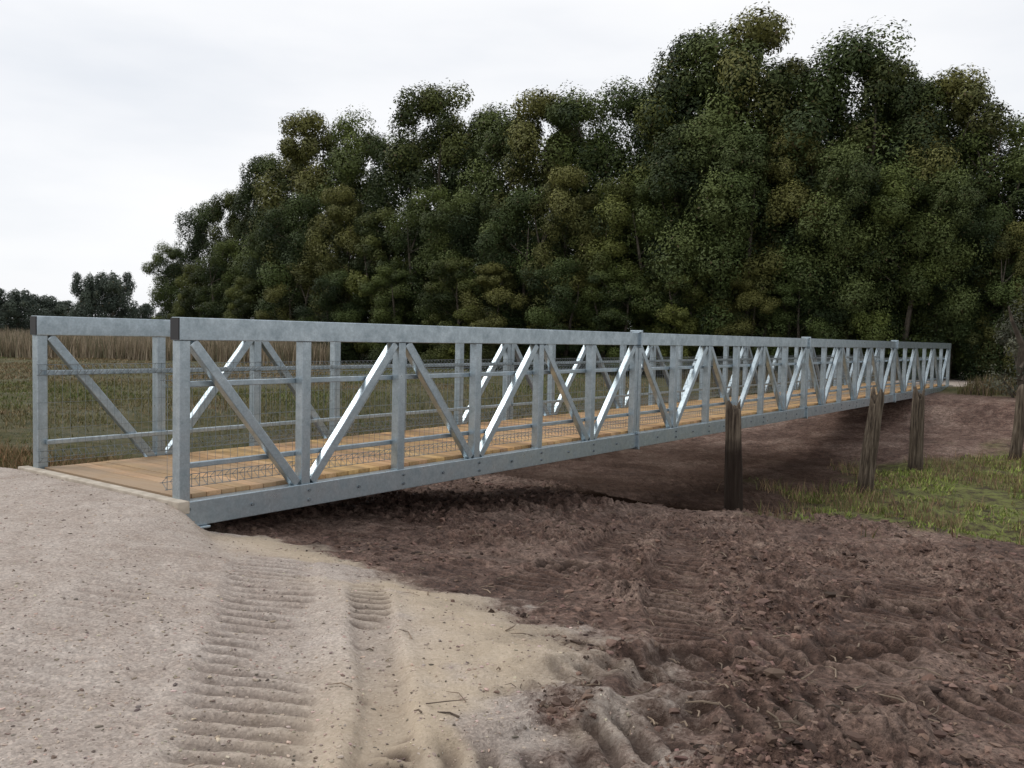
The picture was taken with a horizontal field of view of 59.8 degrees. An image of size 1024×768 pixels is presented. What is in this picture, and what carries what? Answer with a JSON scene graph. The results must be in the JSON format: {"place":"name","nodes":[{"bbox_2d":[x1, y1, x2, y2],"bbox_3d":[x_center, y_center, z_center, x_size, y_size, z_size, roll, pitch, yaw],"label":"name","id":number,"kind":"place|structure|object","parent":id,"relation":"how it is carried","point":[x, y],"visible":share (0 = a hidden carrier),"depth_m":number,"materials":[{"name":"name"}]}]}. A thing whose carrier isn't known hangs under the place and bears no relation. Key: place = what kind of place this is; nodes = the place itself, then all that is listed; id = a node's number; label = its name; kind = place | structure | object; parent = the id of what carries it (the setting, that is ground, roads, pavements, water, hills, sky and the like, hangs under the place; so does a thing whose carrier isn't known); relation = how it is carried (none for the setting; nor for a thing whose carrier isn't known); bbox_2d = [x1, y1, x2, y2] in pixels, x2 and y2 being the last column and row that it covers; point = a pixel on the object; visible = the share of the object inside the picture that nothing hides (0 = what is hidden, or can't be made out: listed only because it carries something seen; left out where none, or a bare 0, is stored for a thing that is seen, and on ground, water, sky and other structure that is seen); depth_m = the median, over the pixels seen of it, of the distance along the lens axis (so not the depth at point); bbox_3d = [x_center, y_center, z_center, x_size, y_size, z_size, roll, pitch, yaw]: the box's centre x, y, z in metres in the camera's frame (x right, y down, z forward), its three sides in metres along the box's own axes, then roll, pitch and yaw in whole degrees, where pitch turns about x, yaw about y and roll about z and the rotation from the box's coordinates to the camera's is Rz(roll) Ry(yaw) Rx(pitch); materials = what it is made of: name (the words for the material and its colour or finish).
{"place":"outdoors","nodes":[
{"label":"outdoors","id":0,"kind":"place"},
{"bbox_2d":[0,437,142,468],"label":"roadside grass","id":1,"kind":"structure","parent":0,"point":[21,460],"depth_m":11.38,"materials":[{"name":"green plant"}]},
{"bbox_2d":[0,356,645,468],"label":"field grass","id":2,"kind":"structure","parent":0,"point":[219,397],"depth_m":22.16,"materials":[{"name":"green plant"}]},
{"bbox_2d":[0,332,1023,767],"bbox_3d":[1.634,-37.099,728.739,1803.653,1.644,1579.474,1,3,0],"label":"ground","id":3,"kind":"structure","parent":0,"point":[678,476],"depth_m":5.34,"materials":[{"name":"brown soil"}]},
{"bbox_2d":[0,288,54,332],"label":"distant tree","id":4,"kind":"object","parent":3,"relation":"on","point":[15,304],"visible":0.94,"depth_m":148.65,"materials":[{"name":"green plant"}]},
{"bbox_2d":[16,293,70,329],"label":"distant tree","id":5,"kind":"object","parent":3,"relation":"on","point":[59,309],"visible":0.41,"depth_m":158.27,"materials":[{"name":"green plant"}]},
{"bbox_2d":[45,300,75,315],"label":"distant tree","id":6,"kind":"object","parent":3,"relation":"on","point":[68,303],"visible":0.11,"depth_m":187.23,"materials":[{"name":"green plant"}]},
{"bbox_2d":[67,271,120,336],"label":"distant tree","id":7,"kind":"object","parent":3,"relation":"on","point":[88,286],"visible":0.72,"depth_m":133.41,"materials":[{"name":"green plant"}]},
{"bbox_2d":[76,270,143,336],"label":"distant tree","id":8,"kind":"object","parent":3,"relation":"on","point":[118,293],"visible":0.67,"depth_m":133.77,"materials":[{"name":"green plant"}]},
{"bbox_2d":[133,303,165,319],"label":"distant tree","id":9,"kind":"object","parent":3,"relation":"on","point":[146,310],"visible":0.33,"depth_m":187.33,"materials":[{"name":"green plant"}]},
{"bbox_2d":[0,326,329,364],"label":"reed bed","id":10,"kind":"object","parent":3,"relation":"on","point":[15,344],"visible":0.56,"depth_m":44.57,"materials":[{"name":"beige plant"}]},
{"bbox_2d":[140,241,189,338],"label":"wattle tree","id":11,"kind":"object","parent":3,"relation":"on","point":[147,266],"visible":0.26,"depth_m":65.03,"materials":[{"name":"green plant"}]},
{"bbox_2d":[166,263,210,318],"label":"wattle tree","id":12,"kind":"object","parent":3,"relation":"on","point":[188,283],"visible":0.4,"depth_m":59.29,"materials":[{"name":"green plant"}]},
{"bbox_2d":[147,200,239,319],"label":"wattle tree","id":13,"kind":"object","parent":3,"relation":"on","point":[196,240],"visible":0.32,"depth_m":62.78,"materials":[{"name":"green plant"}]},
{"bbox_2d":[191,293,227,317],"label":"wattle tree","id":14,"kind":"object","parent":3,"relation":"on","point":[202,310],"visible":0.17,"depth_m":57.35,"materials":[{"name":"green plant"}]},
{"bbox_2d":[189,237,251,318],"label":"wattle tree","id":15,"kind":"object","parent":3,"relation":"on","point":[217,268],"visible":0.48,"depth_m":57.12,"materials":[{"name":"green plant"}]},
{"bbox_2d":[199,188,255,318],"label":"wattle tree","id":16,"kind":"object","parent":3,"relation":"on","point":[220,206],"visible":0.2,"depth_m":60.65,"materials":[{"name":"green plant"}]},
{"bbox_2d":[222,275,265,341],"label":"wattle tree","id":17,"kind":"object","parent":3,"relation":"on","point":[240,304],"visible":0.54,"depth_m":53.39,"materials":[{"name":"green plant"}]},
{"bbox_2d":[220,216,298,316],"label":"wattle tree","id":18,"kind":"object","parent":3,"relation":"on","point":[255,243],"visible":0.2,"depth_m":54.37,"materials":[{"name":"green plant"}]},
{"bbox_2d":[224,153,311,314],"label":"wattle tree","id":19,"kind":"object","parent":3,"relation":"on","point":[260,165],"visible":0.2,"depth_m":58.45,"materials":[{"name":"green plant"}]},
{"bbox_2d":[253,261,326,343],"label":"wattle tree","id":20,"kind":"object","parent":3,"relation":"on","point":[273,293],"visible":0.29,"depth_m":50.26,"materials":[{"name":"green plant"}]},
{"bbox_2d":[242,190,344,341],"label":"wattle tree","id":21,"kind":"object","parent":3,"relation":"on","point":[292,213],"visible":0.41,"depth_m":51.61,"materials":[{"name":"green plant"}]},
{"bbox_2d":[246,107,360,313],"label":"wattle tree","id":22,"kind":"object","parent":3,"relation":"on","point":[297,158],"visible":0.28,"depth_m":55.98,"materials":[{"name":"green plant"}]},
{"bbox_2d":[284,268,373,363],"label":"wattle tree","id":23,"kind":"object","parent":3,"relation":"on","point":[325,300],"visible":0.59,"depth_m":47.23,"materials":[{"name":"green plant"}]},
{"bbox_2d":[296,183,380,360],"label":"wattle tree","id":24,"kind":"object","parent":3,"relation":"on","point":[341,215],"visible":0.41,"depth_m":49.80,"materials":[{"name":"green plant"}]},
{"bbox_2d":[0,469,687,767],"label":"gravel stones","id":25,"kind":"object","parent":3,"relation":"on","point":[172,714],"visible":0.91,"depth_m":3.96,"materials":[{"name":"gravel"}]},
{"bbox_2d":[297,104,398,358],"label":"wattle tree","id":26,"kind":"object","parent":3,"relation":"on","point":[350,167],"visible":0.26,"depth_m":53.80,"materials":[{"name":"green plant"}]},
{"bbox_2d":[339,207,416,362],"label":"wattle tree","id":27,"kind":"object","parent":3,"relation":"on","point":[373,247],"visible":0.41,"depth_m":48.07,"materials":[{"name":"green plant"}]},
{"bbox_2d":[311,129,450,360],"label":"wattle tree","id":28,"kind":"object","parent":3,"relation":"on","point":[375,204],"visible":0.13,"depth_m":52.31,"materials":[{"name":"green plant"}]},
{"bbox_2d":[358,262,430,363],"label":"wattle tree","id":29,"kind":"object","parent":3,"relation":"on","point":[393,295],"visible":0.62,"depth_m":45.34,"materials":[{"name":"green plant"}]},
{"bbox_2d":[372,184,462,363],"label":"wattle tree","id":30,"kind":"object","parent":3,"relation":"on","point":[415,207],"visible":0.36,"depth_m":45.98,"materials":[{"name":"green plant"}]},
{"bbox_2d":[369,78,498,361],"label":"wattle tree","id":31,"kind":"object","parent":3,"relation":"on","point":[441,138],"visible":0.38,"depth_m":50.12,"materials":[{"name":"green plant"}]},
{"bbox_2d":[415,257,488,369],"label":"wattle tree","id":32,"kind":"object","parent":3,"relation":"on","point":[449,317],"visible":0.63,"depth_m":42.15,"materials":[{"name":"green plant"}]},
{"bbox_2d":[412,189,520,366],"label":"wattle tree","id":33,"kind":"object","parent":3,"relation":"on","point":[466,206],"visible":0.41,"depth_m":44.19,"materials":[{"name":"green plant"}]},
{"bbox_2d":[418,102,542,293],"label":"wattle tree","id":34,"kind":"object","parent":3,"relation":"on","point":[487,126],"visible":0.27,"depth_m":47.90,"materials":[{"name":"green plant"}]},
{"bbox_2d":[18,316,952,528],"bbox_3d":[5.368,-0.196,19.891,2.700,1.760,30.270,4,4,37],"label":"footbridge","id":35,"kind":"object","parent":3,"relation":"on","point":[262,473],"visible":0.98,"depth_m":10.12,"materials":[{"name":"metal"}]},
{"bbox_2d":[454,262,528,371],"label":"wattle tree","id":36,"kind":"object","parent":3,"relation":"on","point":[490,283],"visible":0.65,"depth_m":41.10,"materials":[{"name":"green plant"}]},
{"bbox_2d":[463,182,573,370],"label":"wattle tree","id":37,"kind":"object","parent":3,"relation":"on","point":[514,215],"visible":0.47,"depth_m":42.48,"materials":[{"name":"green plant"}]},
{"bbox_2d":[477,85,594,344],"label":"wattle tree","id":38,"kind":"object","parent":3,"relation":"on","point":[527,137],"visible":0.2,"depth_m":46.17,"materials":[{"name":"green plant"}]},
{"bbox_2d":[514,256,599,373],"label":"wattle tree","id":39,"kind":"object","parent":3,"relation":"on","point":[562,302],"visible":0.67,"depth_m":40.03,"materials":[{"name":"green plant"}]},
{"bbox_2d":[512,163,612,368],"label":"wattle tree","id":40,"kind":"object","parent":3,"relation":"on","point":[566,216],"visible":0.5,"depth_m":41.40,"materials":[{"name":"green plant"}]},
{"bbox_2d":[521,80,645,366],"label":"wattle tree","id":41,"kind":"object","parent":3,"relation":"on","point":[569,113],"visible":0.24,"depth_m":45.01,"materials":[{"name":"green plant"}]},
{"bbox_2d":[567,173,655,373],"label":"wattle tree","id":42,"kind":"object","parent":3,"relation":"on","point":[613,216],"visible":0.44,"depth_m":40.30,"materials":[{"name":"green plant"}]},
{"bbox_2d":[204,473,1023,767],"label":"mud clods","id":43,"kind":"object","parent":3,"relation":"on","point":[771,739],"visible":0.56,"depth_m":5.33,"materials":[{"name":"brown soil"}]},
{"bbox_2d":[577,264,653,375],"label":"wattle tree","id":44,"kind":"object","parent":3,"relation":"on","point":[609,312],"visible":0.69,"depth_m":39.31,"materials":[{"name":"green plant"}]},
{"bbox_2d":[569,75,701,370],"bbox_3d":[6.558,-7.665,45.431,8.371,16.445,8.364,1,3,-14],"label":"wattle tree","id":45,"kind":"object","parent":3,"relation":"on","point":[619,102],"visible":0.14,"depth_m":44.77,"materials":[{"name":"green plant"}]},
{"bbox_2d":[605,166,704,374],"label":"wattle tree","id":46,"kind":"object","parent":3,"relation":"on","point":[644,194],"visible":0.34,"depth_m":39.64,"materials":[{"name":"green plant"}]},
{"bbox_2d":[612,55,732,371],"bbox_3d":[8.558,-8.052,44.769,7.166,16.630,7.328,3,4,30],"label":"wattle tree","id":47,"kind":"object","parent":3,"relation":"on","point":[653,81],"visible":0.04,"depth_m":43.13,"materials":[{"name":"green plant"}]},
{"bbox_2d":[327,480,1023,748],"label":"twig litter","id":48,"kind":"object","parent":3,"relation":"on","point":[790,721],"visible":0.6,"depth_m":4.55,"materials":[{"name":"brown wood"}]},
{"bbox_2d":[642,253,718,373],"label":"wattle tree","id":49,"kind":"object","parent":3,"relation":"on","point":[681,317],"visible":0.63,"depth_m":38.65,"materials":[{"name":"green plant"}]},
{"bbox_2d":[635,115,773,371],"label":"wattle tree","id":50,"kind":"object","parent":3,"relation":"on","point":[672,168],"visible":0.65,"depth_m":38.81,"materials":[{"name":"green plant"}]},
{"bbox_2d":[628,22,795,372],"bbox_3d":[9.719,-8.752,43.586,7.852,17.472,10.314,2,3,12],"label":"wattle tree","id":51,"kind":"object","parent":3,"relation":"on","point":[707,47],"visible":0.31,"depth_m":41.81,"materials":[{"name":"green plant"}]},
{"bbox_2d":[724,399,742,510],"bbox_3d":[3.306,1.223,13.296,0.306,2.013,0.265,1,3,0],"label":"timber pile","id":52,"kind":"object","parent":3,"relation":"on","point":[733,484],"visible":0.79,"depth_m":13.19,"materials":[{"name":"brown wood"}]},
{"bbox_2d":[712,266,794,371],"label":"wattle tree","id":53,"kind":"object","parent":3,"relation":"on","point":[745,326],"visible":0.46,"depth_m":38.11,"materials":[{"name":"green plant"}]},
{"bbox_2d":[672,120,842,372],"bbox_3d":[10.770,-5.572,40.484,7.441,12.424,7.767,2,3,11],"label":"wattle tree","id":54,"kind":"object","parent":3,"relation":"on","point":[739,179],"visible":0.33,"depth_m":38.33,"materials":[{"name":"green plant"}]},
{"bbox_2d":[679,1,837,352],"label":"wattle tree","id":55,"kind":"object","parent":3,"relation":"on","point":[764,30],"visible":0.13,"depth_m":41.36,"materials":[{"name":"green plant"}]},
{"bbox_2d":[716,62,868,367],"bbox_3d":[13.776,-7.789,43.583,7.921,15.835,8.220,4,4,37],"label":"wattle tree","id":56,"kind":"object","parent":3,"relation":"on","point":[841,118],"visible":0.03,"depth_m":41.97,"materials":[{"name":"green plant"}]},
{"bbox_2d":[727,127,862,371],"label":"wattle tree","id":57,"kind":"object","parent":3,"relation":"on","point":[794,194],"visible":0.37,"depth_m":38.43,"materials":[{"name":"green plant"}]},
{"bbox_2d":[753,259,854,373],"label":"wattle tree","id":58,"kind":"object","parent":3,"relation":"on","point":[784,290],"visible":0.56,"depth_m":37.52,"materials":[{"name":"green plant"}]},
{"bbox_2d":[758,137,908,370],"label":"wattle tree","id":59,"kind":"object","parent":3,"relation":"on","point":[857,170],"visible":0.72,"depth_m":36.95,"materials":[{"name":"green plant"}]},
{"bbox_2d":[754,15,974,376],"bbox_3d":[14.995,-7.896,41.888,10.453,17.646,10.315,1,3,-13],"label":"wattle tree","id":60,"kind":"object","parent":3,"relation":"on","point":[848,62],"visible":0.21,"depth_m":39.68,"materials":[{"name":"green plant"}]},
{"bbox_2d":[857,385,884,492],"bbox_3d":[7.047,1.218,17.495,0.469,2.398,0.341,1,3,0],"label":"timber pile","id":61,"kind":"object","parent":3,"relation":"on","point":[867,464],"visible":0.84,"depth_m":17.38,"materials":[{"name":"brown wood"}]},
{"bbox_2d":[831,273,912,372],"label":"wattle tree","id":62,"kind":"object","parent":3,"relation":"on","point":[851,349],"visible":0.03,"depth_m":38.31,"materials":[{"name":"green plant"}]},
{"bbox_2d":[755,453,1023,543],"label":"swamp grass","id":63,"kind":"structure","parent":3,"relation":"on","point":[938,487],"depth_m":17.23,"materials":[{"name":"green plant"}]},
{"bbox_2d":[827,158,955,379],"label":"wattle tree","id":64,"kind":"object","parent":3,"relation":"on","point":[891,210],"visible":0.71,"depth_m":36.93,"materials":[{"name":"green plant"}]},
{"bbox_2d":[822,49,965,367],"bbox_3d":[17.102,-7.528,41.162,7.153,16.024,7.046,0,3,-26],"label":"wattle tree","id":65,"kind":"object","parent":3,"relation":"on","point":[879,84],"visible":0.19,"depth_m":39.48,"materials":[{"name":"green plant"}]},
{"bbox_2d":[907,384,924,470],"bbox_3d":[9.315,1.135,20.477,0.309,2.343,0.333,1,3,0],"label":"timber pile","id":66,"kind":"object","parent":3,"relation":"on","point":[916,447],"visible":0.79,"depth_m":20.36,"materials":[{"name":"brown wood"}]},
{"bbox_2d":[840,72,993,297],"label":"wattle tree","id":67,"kind":"object","parent":3,"relation":"on","point":[904,100],"visible":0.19,"depth_m":39.08,"materials":[{"name":"green plant"}]},
{"bbox_2d":[895,293,955,377],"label":"wattle tree","id":68,"kind":"object","parent":3,"relation":"on","point":[928,334],"visible":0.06,"depth_m":38.17,"materials":[{"name":"green plant"}]},
{"bbox_2d":[873,161,1007,379],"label":"wattle tree","id":69,"kind":"object","parent":3,"relation":"on","point":[948,197],"visible":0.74,"depth_m":36.22,"materials":[{"name":"green plant"}]},
{"bbox_2d":[875,62,1021,378],"bbox_3d":[19.568,-6.846,39.657,7.278,14.515,7.526,-1,4,-35],"label":"wattle tree","id":70,"kind":"object","parent":3,"relation":"on","point":[971,109],"visible":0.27,"depth_m":38.23,"materials":[{"name":"green plant"}]},
{"bbox_2d":[911,199,1023,381],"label":"wattle tree","id":71,"kind":"object","parent":3,"relation":"on","point":[996,219],"visible":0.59,"depth_m":36.08,"materials":[{"name":"green plant"}]},
{"bbox_2d":[917,110,1023,376],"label":"wattle tree","id":72,"kind":"object","parent":3,"relation":"on","point":[996,185],"visible":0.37,"depth_m":37.73,"materials":[{"name":"green plant"}]},
{"bbox_2d":[945,264,1010,376],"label":"wattle tree","id":73,"kind":"object","parent":3,"relation":"on","point":[974,330],"visible":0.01,"depth_m":37.74,"materials":[{"name":"green plant"}]},
{"bbox_2d":[963,219,1023,381],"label":"wattle tree","id":74,"kind":"object","parent":3,"relation":"on","point":[1018,242],"visible":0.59,"depth_m":35.55,"materials":[{"name":"green plant"}]},
{"bbox_2d":[972,265,1020,372],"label":"wattle tree","id":75,"kind":"object","parent":3,"relation":"on","point":[1001,300],"visible":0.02,"depth_m":36.05,"materials":[{"name":"green plant"}]},
{"bbox_2d":[980,287,1023,397],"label":"saltbush shrub","id":76,"kind":"object","parent":3,"relation":"on","point":[1018,352],"visible":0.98,"depth_m":27.38,"materials":[{"name":"green plant"}]},
{"bbox_2d":[984,147,1023,336],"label":"wattle tree","id":77,"kind":"object","parent":3,"relation":"on","point":[1022,184],"visible":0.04,"depth_m":37.10,"materials":[{"name":"green plant"}]},
{"bbox_2d":[1008,384,1023,459],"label":"timber pile","id":78,"kind":"object","parent":3,"relation":"on","point":[1016,444],"visible":0.81,"depth_m":21.48,"materials":[{"name":"brown wood"}]},
{"bbox_2d":[0,0,1023,326],"label":"sky","id":79,"kind":"structure","parent":0,"point":[117,117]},
{"bbox_2d":[682,369,1017,397],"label":"bank grass","id":80,"kind":"structure","parent":0,"point":[968,389],"depth_m":30.67,"materials":[{"name":"green plant"}]}
]}

